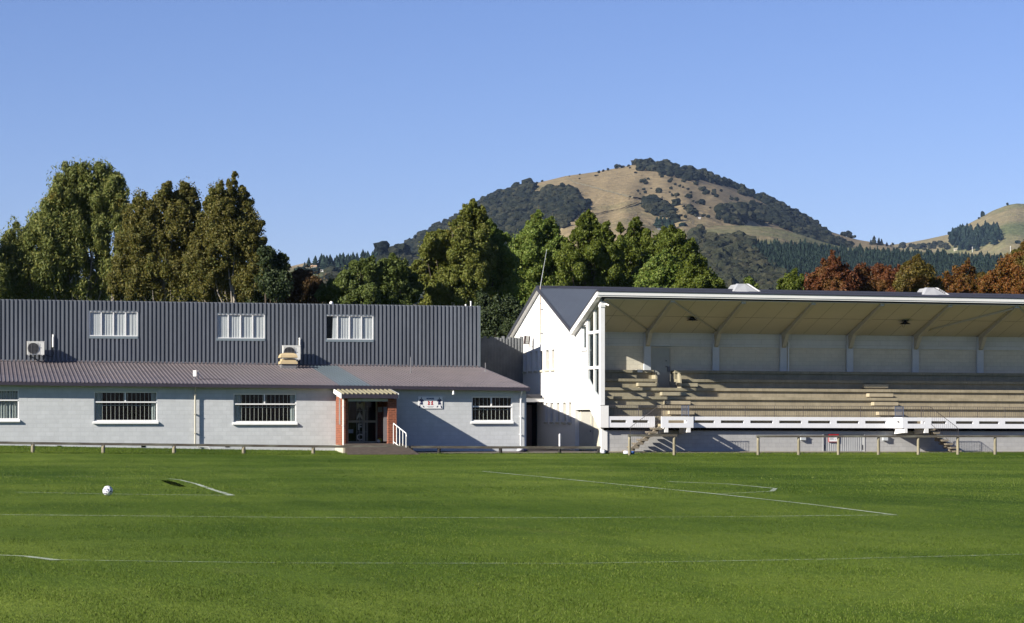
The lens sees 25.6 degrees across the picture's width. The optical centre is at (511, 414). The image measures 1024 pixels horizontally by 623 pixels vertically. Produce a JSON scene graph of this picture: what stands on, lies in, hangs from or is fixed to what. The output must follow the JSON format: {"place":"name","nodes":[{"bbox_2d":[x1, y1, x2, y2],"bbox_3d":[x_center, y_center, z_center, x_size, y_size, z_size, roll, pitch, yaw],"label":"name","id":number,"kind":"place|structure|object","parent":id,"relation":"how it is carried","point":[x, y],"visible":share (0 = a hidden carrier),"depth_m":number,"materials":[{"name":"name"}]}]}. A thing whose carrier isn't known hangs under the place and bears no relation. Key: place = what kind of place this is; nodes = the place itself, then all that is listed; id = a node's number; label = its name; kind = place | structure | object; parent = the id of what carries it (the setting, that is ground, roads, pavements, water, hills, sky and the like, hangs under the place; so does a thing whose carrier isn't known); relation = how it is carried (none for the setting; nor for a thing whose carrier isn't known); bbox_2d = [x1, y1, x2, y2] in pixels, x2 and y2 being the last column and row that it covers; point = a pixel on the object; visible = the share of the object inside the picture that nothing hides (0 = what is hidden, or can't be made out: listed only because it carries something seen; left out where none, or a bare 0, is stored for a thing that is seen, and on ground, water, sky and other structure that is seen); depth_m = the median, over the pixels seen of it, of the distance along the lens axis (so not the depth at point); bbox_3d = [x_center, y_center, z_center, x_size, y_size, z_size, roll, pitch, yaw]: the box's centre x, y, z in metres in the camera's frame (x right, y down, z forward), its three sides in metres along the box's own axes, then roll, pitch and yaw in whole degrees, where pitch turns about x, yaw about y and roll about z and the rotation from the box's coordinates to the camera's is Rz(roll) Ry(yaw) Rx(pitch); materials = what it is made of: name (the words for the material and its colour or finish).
{"place":"outdoors","nodes":[
{"label":"outdoors","id":0,"kind":"place"},
{"bbox_2d":[193,370,202,379],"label":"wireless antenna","id":1,"kind":"object","parent":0,"point":[195,373],"visible":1,"depth_m":108.26,"materials":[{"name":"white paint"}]},
{"bbox_2d":[288,266,453,305],"bbox_3d":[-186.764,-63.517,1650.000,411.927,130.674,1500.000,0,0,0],"label":"foothill","id":2,"kind":"structure","parent":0,"point":[322,273],"depth_m":1753.42,"materials":[{"name":"brown plant"}]},
{"bbox_2d":[305,258,311,266],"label":"hill conifer","id":3,"kind":"object","parent":2,"relation":"on","point":[308,263],"visible":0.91,"depth_m":1882.50,"materials":[{"name":"green plant"}]},
{"bbox_2d":[312,267,319,273],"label":"hill tree","id":4,"kind":"object","parent":2,"relation":"on","point":[317,269],"visible":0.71,"depth_m":1758.33,"materials":[{"name":"green plant"}]},
{"bbox_2d":[312,255,319,266],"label":"hill conifer","id":5,"kind":"object","parent":2,"relation":"on","point":[314,261],"visible":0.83,"depth_m":1882.14,"materials":[{"name":"green plant"}]},
{"bbox_2d":[320,266,348,302],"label":"hill bush","id":6,"kind":"object","parent":2,"relation":"on","point":[330,270],"visible":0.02,"depth_m":1617.22,"materials":[{"name":"green plant"}]},
{"bbox_2d":[318,251,377,269],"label":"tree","id":7,"kind":"object","parent":2,"relation":"on","point":[323,263],"visible":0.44,"depth_m":1841.45,"materials":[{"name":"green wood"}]},
{"bbox_2d":[373,241,410,254],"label":"hill tree","id":8,"kind":"object","parent":2,"relation":"on","point":[381,247],"visible":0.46,"depth_m":1852.68,"materials":[{"name":"green plant"}]},
{"bbox_2d":[375,251,422,266],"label":"hill bush","id":9,"kind":"object","parent":2,"relation":"on","point":[411,257],"visible":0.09,"depth_m":1786.07,"materials":[{"name":"green plant"}]},
{"bbox_2d":[0,444,1023,622],"bbox_3d":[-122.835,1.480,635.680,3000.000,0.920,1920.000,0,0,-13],"label":"grass field","id":10,"kind":"structure","parent":0,"point":[291,576],"depth_m":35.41,"materials":[{"name":"green plant"}]},
{"bbox_2d":[0,244,16,298],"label":"birch tree","id":11,"kind":"object","parent":10,"relation":"on","point":[5,290],"visible":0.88,"depth_m":151.72,"materials":[{"name":"green plant"}]},
{"bbox_2d":[0,157,129,300],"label":"birch tree","id":12,"kind":"object","parent":10,"relation":"on","point":[69,225],"visible":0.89,"depth_m":154.06,"materials":[{"name":"green plant"}]},
{"bbox_2d":[103,486,112,495],"bbox_3d":[-9.050,1.703,50.428,0.226,0.226,0.227,0,0,0],"label":"football","id":13,"kind":"object","parent":10,"relation":"on","point":[107,490],"visible":1,"depth_m":50.35,"materials":[{"name":"white leather"}]},
{"bbox_2d":[43,276,255,302],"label":"background tree","id":14,"kind":"object","parent":10,"relation":"on","point":[148,299],"visible":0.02,"depth_m":165.34,"materials":[{"name":"green plant"}]},
{"bbox_2d":[104,176,204,301],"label":"birch tree","id":15,"kind":"object","parent":10,"relation":"on","point":[150,249],"visible":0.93,"depth_m":144.42,"materials":[{"name":"green plant"}]},
{"bbox_2d":[161,480,185,486],"bbox_3d":[-8.942,1.804,59.363,0.283,0.001,5.819,0,0,-13],"label":"soil patch","id":16,"kind":"object","parent":10,"relation":"on","point":[172,483],"visible":1,"depth_m":59.09,"materials":[{"name":"brown soil"}]},
{"bbox_2d":[161,211,212,301],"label":"background tree","id":17,"kind":"object","parent":10,"relation":"on","point":[188,300],"visible":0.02,"depth_m":162.65,"materials":[{"name":"green plant"}]},
{"bbox_2d":[176,479,231,494],"bbox_3d":[-7.908,1.808,57.180,0.295,0.001,13.641,0,0,-14],"label":"pitch line","id":18,"kind":"object","parent":10,"relation":"on","point":[207,488],"visible":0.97,"depth_m":55.20,"materials":[{"name":"paint"}]},
{"bbox_2d":[181,171,268,302],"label":"birch tree","id":19,"kind":"object","parent":10,"relation":"on","point":[228,230],"visible":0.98,"depth_m":142.42,"materials":[{"name":"green plant"}]},
{"bbox_2d":[0,299,529,452],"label":"clubhouse","id":20,"kind":"structure","parent":10,"relation":"on","point":[115,372],"depth_m":111.18,"materials":[{"name":"paint"}]},
{"bbox_2d":[0,390,19,421],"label":"window","id":21,"kind":"structure","parent":20,"relation":"in","point":[9,402],"depth_m":104.52,"materials":[{"name":"white glass"}]},
{"bbox_2d":[27,334,53,356],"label":"air conditioner","id":22,"kind":"object","parent":20,"relation":"attached to","point":[35,347],"visible":1,"depth_m":114.27,"materials":[{"name":"white plastic"}]},
{"bbox_2d":[89,310,138,338],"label":"window","id":23,"kind":"structure","parent":20,"relation":"in","point":[102,325],"depth_m":115.86,"materials":[{"name":"white paint"}]},
{"bbox_2d":[93,392,158,423],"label":"window","id":24,"kind":"structure","parent":20,"relation":"in","point":[98,396],"depth_m":105.60,"materials":[{"name":"white paint"}]},
{"bbox_2d":[216,313,265,340],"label":"window","id":25,"kind":"structure","parent":20,"relation":"in","point":[230,327],"depth_m":117.37,"materials":[{"name":"white glass"}]},
{"bbox_2d":[232,394,297,424],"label":"window","id":26,"kind":"structure","parent":20,"relation":"in","point":[237,398],"depth_m":107.10,"materials":[{"name":"white paint"}]},
{"bbox_2d":[278,353,297,368],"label":"roof cowl","id":27,"kind":"object","parent":20,"relation":"on","point":[287,360],"visible":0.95,"depth_m":115.98,"materials":[{"name":"beige paint"}]},
{"bbox_2d":[282,338,300,360],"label":"air conditioner","id":28,"kind":"object","parent":20,"relation":"attached to","point":[295,349],"visible":0.66,"depth_m":117.28,"materials":[{"name":"white plastic"}]},
{"bbox_2d":[326,314,373,341],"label":"window","id":29,"kind":"structure","parent":20,"relation":"in","point":[345,328],"depth_m":118.70,"materials":[{"name":"white paint"}]},
{"bbox_2d":[348,401,376,442],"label":"entrance door","id":30,"kind":"structure","parent":20,"relation":"in","point":[363,421],"depth_m":108.21,"materials":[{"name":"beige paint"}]},
{"bbox_2d":[418,396,442,408],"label":"club sign","id":31,"kind":"object","parent":20,"relation":"attached to","point":[424,402],"visible":1,"depth_m":108.87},
{"bbox_2d":[471,397,513,423],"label":"window","id":32,"kind":"structure","parent":20,"relation":"in","point":[483,421],"depth_m":109.67,"materials":[{"name":"white paint"}]},
{"bbox_2d":[480,336,522,383],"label":"link wall","id":33,"kind":"structure","parent":20,"relation":"attached to","point":[502,356],"depth_m":126.13,"materials":[{"name":"grey metal"}]},
{"bbox_2d":[244,245,294,302],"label":"dark shrub tree","id":34,"kind":"object","parent":10,"relation":"on","point":[273,284],"visible":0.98,"depth_m":141.53,"materials":[{"name":"green plant"}]},
{"bbox_2d":[274,263,325,303],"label":"autumn bush tree","id":35,"kind":"object","parent":10,"relation":"on","point":[305,285],"visible":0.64,"depth_m":149.19,"materials":[{"name":"brown plant"}]},
{"bbox_2d":[0,441,600,453],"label":"rail fence","id":36,"kind":"object","parent":10,"relation":"on","point":[313,447],"visible":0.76,"depth_m":104.21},
{"bbox_2d":[314,278,334,303],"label":"broadleaf tree","id":37,"kind":"object","parent":10,"relation":"on","point":[319,295],"visible":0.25,"depth_m":146.52,"materials":[{"name":"green plant"}]},
{"bbox_2d":[323,255,390,304],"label":"broadleaf tree","id":38,"kind":"object","parent":10,"relation":"on","point":[353,284],"visible":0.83,"depth_m":144.22,"materials":[{"name":"green plant"}]},
{"bbox_2d":[347,444,419,454],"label":"entrance ramp","id":39,"kind":"structure","parent":10,"relation":"on","point":[379,450],"depth_m":104.72,"materials":[{"name":"concrete"}]},
{"bbox_2d":[393,423,406,446],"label":"ramp handrail","id":40,"kind":"object","parent":39,"relation":"on","point":[399,435],"visible":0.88,"depth_m":105.69,"materials":[{"name":"white metal"}]},
{"bbox_2d":[373,252,423,304],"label":"broadleaf tree","id":41,"kind":"object","parent":10,"relation":"on","point":[403,287],"visible":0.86,"depth_m":145.38,"materials":[{"name":"green plant"}]},
{"bbox_2d":[408,198,498,305],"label":"maple tree","id":42,"kind":"object","parent":10,"relation":"on","point":[455,264],"visible":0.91,"depth_m":148.76,"materials":[{"name":"green plant"}]},
{"bbox_2d":[103,515,838,517],"bbox_3d":[-1.386,1.808,40.205,16.704,0.001,1.389,0,0,0],"label":"pitch line","id":43,"kind":"object","parent":10,"relation":"on","point":[530,517],"visible":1,"depth_m":39.63,"materials":[{"name":"paint"}]},
{"bbox_2d":[473,289,524,338],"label":"evergreen tree","id":44,"kind":"object","parent":10,"relation":"on","point":[498,317],"visible":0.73,"depth_m":137.68,"materials":[{"name":"green plant"}]},
{"bbox_2d":[473,218,527,304],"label":"maple tree","id":45,"kind":"object","parent":10,"relation":"on","point":[504,276],"visible":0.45,"depth_m":152.06,"materials":[{"name":"green plant"}]},
{"bbox_2d":[508,207,566,304],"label":"maple tree","id":46,"kind":"object","parent":10,"relation":"on","point":[535,239],"visible":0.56,"depth_m":159.19,"materials":[{"name":"green plant"}]},
{"bbox_2d":[553,208,626,286],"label":"maple tree","id":47,"kind":"object","parent":10,"relation":"on","point":[595,257],"visible":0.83,"depth_m":157.49,"materials":[{"name":"green plant"}]},
{"bbox_2d":[615,213,657,286],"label":"maple tree","id":48,"kind":"object","parent":10,"relation":"on","point":[639,239],"visible":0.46,"depth_m":161.50,"materials":[{"name":"green plant"}]},
{"bbox_2d":[628,434,676,454],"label":"post and rail fence","id":49,"kind":"object","parent":10,"relation":"on","point":[674,436],"visible":0.87,"depth_m":104.08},
{"bbox_2d":[631,247,682,287],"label":"maple tree","id":50,"kind":"object","parent":10,"relation":"on","point":[659,270],"visible":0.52,"depth_m":147.42,"materials":[{"name":"green plant"}]},
{"bbox_2d":[653,224,717,274],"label":"maple tree","id":51,"kind":"object","parent":10,"relation":"on","point":[678,244],"visible":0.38,"depth_m":160.98,"materials":[{"name":"green plant"}]},
{"bbox_2d":[485,471,886,513],"bbox_3d":[3.209,1.808,56.407,0.550,0.001,32.301,0,0,-14],"label":"pitch line","id":52,"kind":"object","parent":10,"relation":"on","point":[721,494],"visible":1,"depth_m":51.38,"materials":[{"name":"paint"}]},
{"bbox_2d":[671,252,727,288],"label":"maple tree","id":53,"kind":"object","parent":10,"relation":"on","point":[696,273],"visible":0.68,"depth_m":145.62,"materials":[{"name":"green plant"}]},
{"bbox_2d":[742,275,759,288],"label":"young tree","id":54,"kind":"object","parent":10,"relation":"on","point":[749,280],"visible":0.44,"depth_m":149.75,"materials":[{"name":"green plant"}]},
{"bbox_2d":[506,285,1023,451],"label":"grandstand","id":55,"kind":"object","parent":10,"relation":"on","point":[729,370],"visible":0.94,"depth_m":115.68,"materials":[{"name":"white paint"}]},
{"bbox_2d":[524,336,531,346],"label":"floodlight","id":56,"kind":"object","parent":55,"relation":"attached to","point":[526,339],"visible":1,"depth_m":123.81,"materials":[{"name":"white metal"}]},
{"bbox_2d":[540,250,546,342],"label":"aerial pole","id":57,"kind":"object","parent":55,"relation":"attached to","point":[540,305],"visible":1,"depth_m":121.90,"materials":[{"name":"grey metal"}]},
{"bbox_2d":[580,325,585,350],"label":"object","id":58,"kind":"structure","parent":55,"relation":"in","point":[584,349],"depth_m":114.09,"materials":[{"name":"white paint"}]},
{"bbox_2d":[579,411,592,450],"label":"side door","id":59,"kind":"structure","parent":55,"relation":"in","point":[586,423],"depth_m":114.04,"materials":[{"name":"beige paint"}]},
{"bbox_2d":[651,347,670,387],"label":"terrace door","id":60,"kind":"structure","parent":55,"relation":"in","point":[660,356],"depth_m":115.92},
{"bbox_2d":[686,317,697,320],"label":"pendant lamp","id":61,"kind":"object","parent":55,"relation":"hanging from","point":[692,319],"visible":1,"depth_m":113.86,"materials":[{"name":"black plastic"}]},
{"bbox_2d":[728,284,758,291],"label":"ridge ventilator","id":62,"kind":"object","parent":55,"relation":"on","point":[743,287],"visible":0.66,"depth_m":124.72,"materials":[{"name":"white paint"}]},
{"bbox_2d":[828,434,838,441],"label":"warning sign","id":63,"kind":"object","parent":55,"relation":"attached to","point":[832,439],"visible":0.8,"depth_m":113.66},
{"bbox_2d":[823,433,864,450],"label":"garage door","id":64,"kind":"structure","parent":55,"relation":"in","point":[846,443],"depth_m":113.93,"materials":[{"name":"grey paint"}]},
{"bbox_2d":[900,320,909,326],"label":"pendant lamp","id":65,"kind":"object","parent":55,"relation":"hanging from","point":[904,322],"visible":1,"depth_m":116.47,"materials":[{"name":"black plastic"}]},
{"bbox_2d":[918,288,948,294],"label":"ridge ventilator","id":66,"kind":"object","parent":55,"relation":"on","point":[931,291],"visible":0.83,"depth_m":127.29,"materials":[{"name":"white paint"}]},
{"bbox_2d":[776,266,804,289],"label":"young tree","id":67,"kind":"object","parent":10,"relation":"on","point":[791,280],"visible":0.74,"depth_m":164.63,"materials":[{"name":"green plant"}]},
{"bbox_2d":[801,250,862,290],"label":"autumn tree","id":68,"kind":"object","parent":10,"relation":"on","point":[835,274],"visible":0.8,"depth_m":169.48,"materials":[{"name":"brown plant"}]},
{"bbox_2d":[853,262,900,291],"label":"autumn tree","id":69,"kind":"object","parent":10,"relation":"on","point":[878,277],"visible":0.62,"depth_m":171.40,"materials":[{"name":"brown plant"}]},
{"bbox_2d":[756,435,1023,454],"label":"post and rail fence","id":70,"kind":"object","parent":10,"relation":"on","point":[878,444],"visible":0.85,"depth_m":106.69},
{"bbox_2d":[892,254,944,291],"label":"autumn tree","id":71,"kind":"object","parent":10,"relation":"on","point":[914,274],"visible":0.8,"depth_m":167.36,"materials":[{"name":"brown plant"}]},
{"bbox_2d":[942,257,979,292],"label":"autumn tree","id":72,"kind":"object","parent":10,"relation":"on","point":[959,280],"visible":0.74,"depth_m":171.66,"materials":[{"name":"brown plant"}]},
{"bbox_2d":[976,271,986,290],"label":"autumn tree","id":73,"kind":"object","parent":10,"relation":"on","point":[979,273],"visible":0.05,"depth_m":177.68,"materials":[{"name":"brown plant"}]},
{"bbox_2d":[975,239,1023,293],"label":"autumn tree","id":74,"kind":"object","parent":10,"relation":"on","point":[1006,276],"visible":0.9,"depth_m":161.50,"materials":[{"name":"brown plant"}]},
{"bbox_2d":[0,0,1023,277],"label":"sky","id":75,"kind":"structure","parent":0,"point":[350,126],"materials":[{"name":"blue"}]},
{"bbox_2d":[517,449,527,451],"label":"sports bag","id":76,"kind":"object","parent":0,"point":[522,450],"visible":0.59,"depth_m":109.10,"materials":[{"name":"white fabric"}]},
{"bbox_2d":[192,165,901,301],"bbox_3d":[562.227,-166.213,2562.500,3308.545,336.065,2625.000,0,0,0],"label":"hill","id":77,"kind":"structure","parent":0,"point":[624,180],"depth_m":2514.24,"materials":[{"name":"beige plant"}]},
{"bbox_2d":[404,178,592,253],"bbox_3d":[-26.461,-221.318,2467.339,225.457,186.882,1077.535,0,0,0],"label":"hill bush","id":78,"kind":"object","parent":77,"relation":"on","point":[512,209],"visible":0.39,"depth_m":2495.92,"materials":[{"name":"green plant"}]},
{"bbox_2d":[641,194,680,222],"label":"hill bush","id":79,"kind":"object","parent":77,"relation":"on","point":[654,204],"visible":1,"depth_m":2248.60,"materials":[{"name":"green plant"}]},
{"bbox_2d":[642,177,755,225],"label":"hill bush","id":80,"kind":"object","parent":77,"relation":"on","point":[691,209],"visible":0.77,"depth_m":2401.63,"materials":[{"name":"green plant"}]},
{"bbox_2d":[630,158,854,247],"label":"hill bush","id":81,"kind":"object","parent":77,"relation":"on","point":[793,220],"visible":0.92,"depth_m":2814.42,"materials":[{"name":"green plant"}]},
{"bbox_2d":[713,200,775,225],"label":"hill bush","id":82,"kind":"object","parent":77,"relation":"on","point":[751,210],"visible":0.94,"depth_m":2430.90,"materials":[{"name":"green plant"}]},
{"bbox_2d":[871,236,876,244],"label":"skyline tree","id":83,"kind":"object","parent":77,"relation":"on","point":[873,240],"visible":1,"depth_m":2919.49,"materials":[{"name":"green plant"}]},
{"bbox_2d":[565,176,640,198],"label":"hill track","id":84,"kind":"structure","parent":0,"point":[603,189],"depth_m":2537.58,"materials":[{"name":"beige soil"}]},
{"bbox_2d":[415,449,1021,453],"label":"paved apron","id":85,"kind":"object","parent":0,"point":[539,451],"visible":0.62,"depth_m":109.99,"materials":[{"name":"concrete"}]},
{"bbox_2d":[526,394,543,445],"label":"passage canopy","id":86,"kind":"object","parent":85,"relation":"on","point":[532,400],"visible":0.25,"depth_m":123.02,"materials":[{"name":"white paint"}]},
{"bbox_2d":[526,405,531,445],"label":"passage door","id":87,"kind":"structure","parent":86,"relation":"in","point":[528,407],"depth_m":123.00,"materials":[{"name":"black"}]},
{"bbox_2d":[629,226,1004,261],"bbox_3d":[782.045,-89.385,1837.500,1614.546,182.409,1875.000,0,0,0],"label":"foothill","id":88,"kind":"structure","parent":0,"point":[767,233],"depth_m":2055.78,"materials":[{"name":"green plant"}]},
{"bbox_2d":[655,216,664,227],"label":"hill conifer","id":89,"kind":"object","parent":88,"relation":"on","point":[660,223],"visible":0.84,"depth_m":2117.44,"materials":[{"name":"green plant"}]},
{"bbox_2d":[665,217,670,227],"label":"hill conifer","id":90,"kind":"object","parent":88,"relation":"on","point":[668,222],"visible":0.64,"depth_m":2091.92,"materials":[{"name":"green plant"}]},
{"bbox_2d":[695,238,705,243],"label":"hill tree","id":91,"kind":"object","parent":88,"relation":"on","point":[698,240],"visible":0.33,"depth_m":1734.90,"materials":[{"name":"green plant"}]},
{"bbox_2d":[687,224,788,289],"bbox_3d":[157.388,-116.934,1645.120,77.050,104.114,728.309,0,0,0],"label":"hill bush","id":92,"kind":"object","parent":88,"relation":"on","point":[733,258],"visible":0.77,"depth_m":1511.78,"materials":[{"name":"green plant"}]},
{"bbox_2d":[749,238,1010,278],"bbox_3d":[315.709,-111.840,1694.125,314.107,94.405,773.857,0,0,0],"label":"conifer plantation","id":93,"kind":"object","parent":88,"relation":"on","point":[804,256],"visible":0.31,"depth_m":1790.18,"materials":[{"name":"green plant"}]},
{"bbox_2d":[891,204,1023,254],"bbox_3d":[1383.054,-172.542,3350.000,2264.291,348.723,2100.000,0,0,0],"label":"hill","id":94,"kind":"structure","parent":0,"point":[1009,219],"depth_m":3477.66,"materials":[{"name":"beige plant"}]},
{"bbox_2d":[891,241,950,249],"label":"hill bush","id":95,"kind":"object","parent":94,"relation":"on","point":[940,244],"visible":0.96,"depth_m":3557.23,"materials":[{"name":"green plant"}]},
{"bbox_2d":[948,233,957,245],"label":"hill tree","id":96,"kind":"object","parent":94,"relation":"on","point":[952,237],"visible":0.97,"depth_m":3482.17,"materials":[{"name":"green plant"}]},
{"bbox_2d":[959,241,964,249],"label":"hill tree","id":97,"kind":"object","parent":94,"relation":"on","point":[961,244],"visible":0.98,"depth_m":3379.56,"materials":[{"name":"green plant"}]},
{"bbox_2d":[964,241,973,250],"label":"hill tree","id":98,"kind":"object","parent":94,"relation":"on","point":[967,246],"visible":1,"depth_m":3341.22,"materials":[{"name":"green plant"}]},
{"bbox_2d":[948,220,1002,250],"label":"hill bush","id":99,"kind":"object","parent":94,"relation":"on","point":[986,233],"visible":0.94,"depth_m":3387.66,"materials":[{"name":"green plant"}]},
{"bbox_2d":[996,233,1003,240],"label":"hill tree","id":100,"kind":"object","parent":94,"relation":"on","point":[1000,237],"visible":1,"depth_m":3278.94,"materials":[{"name":"green plant"}]}
]}

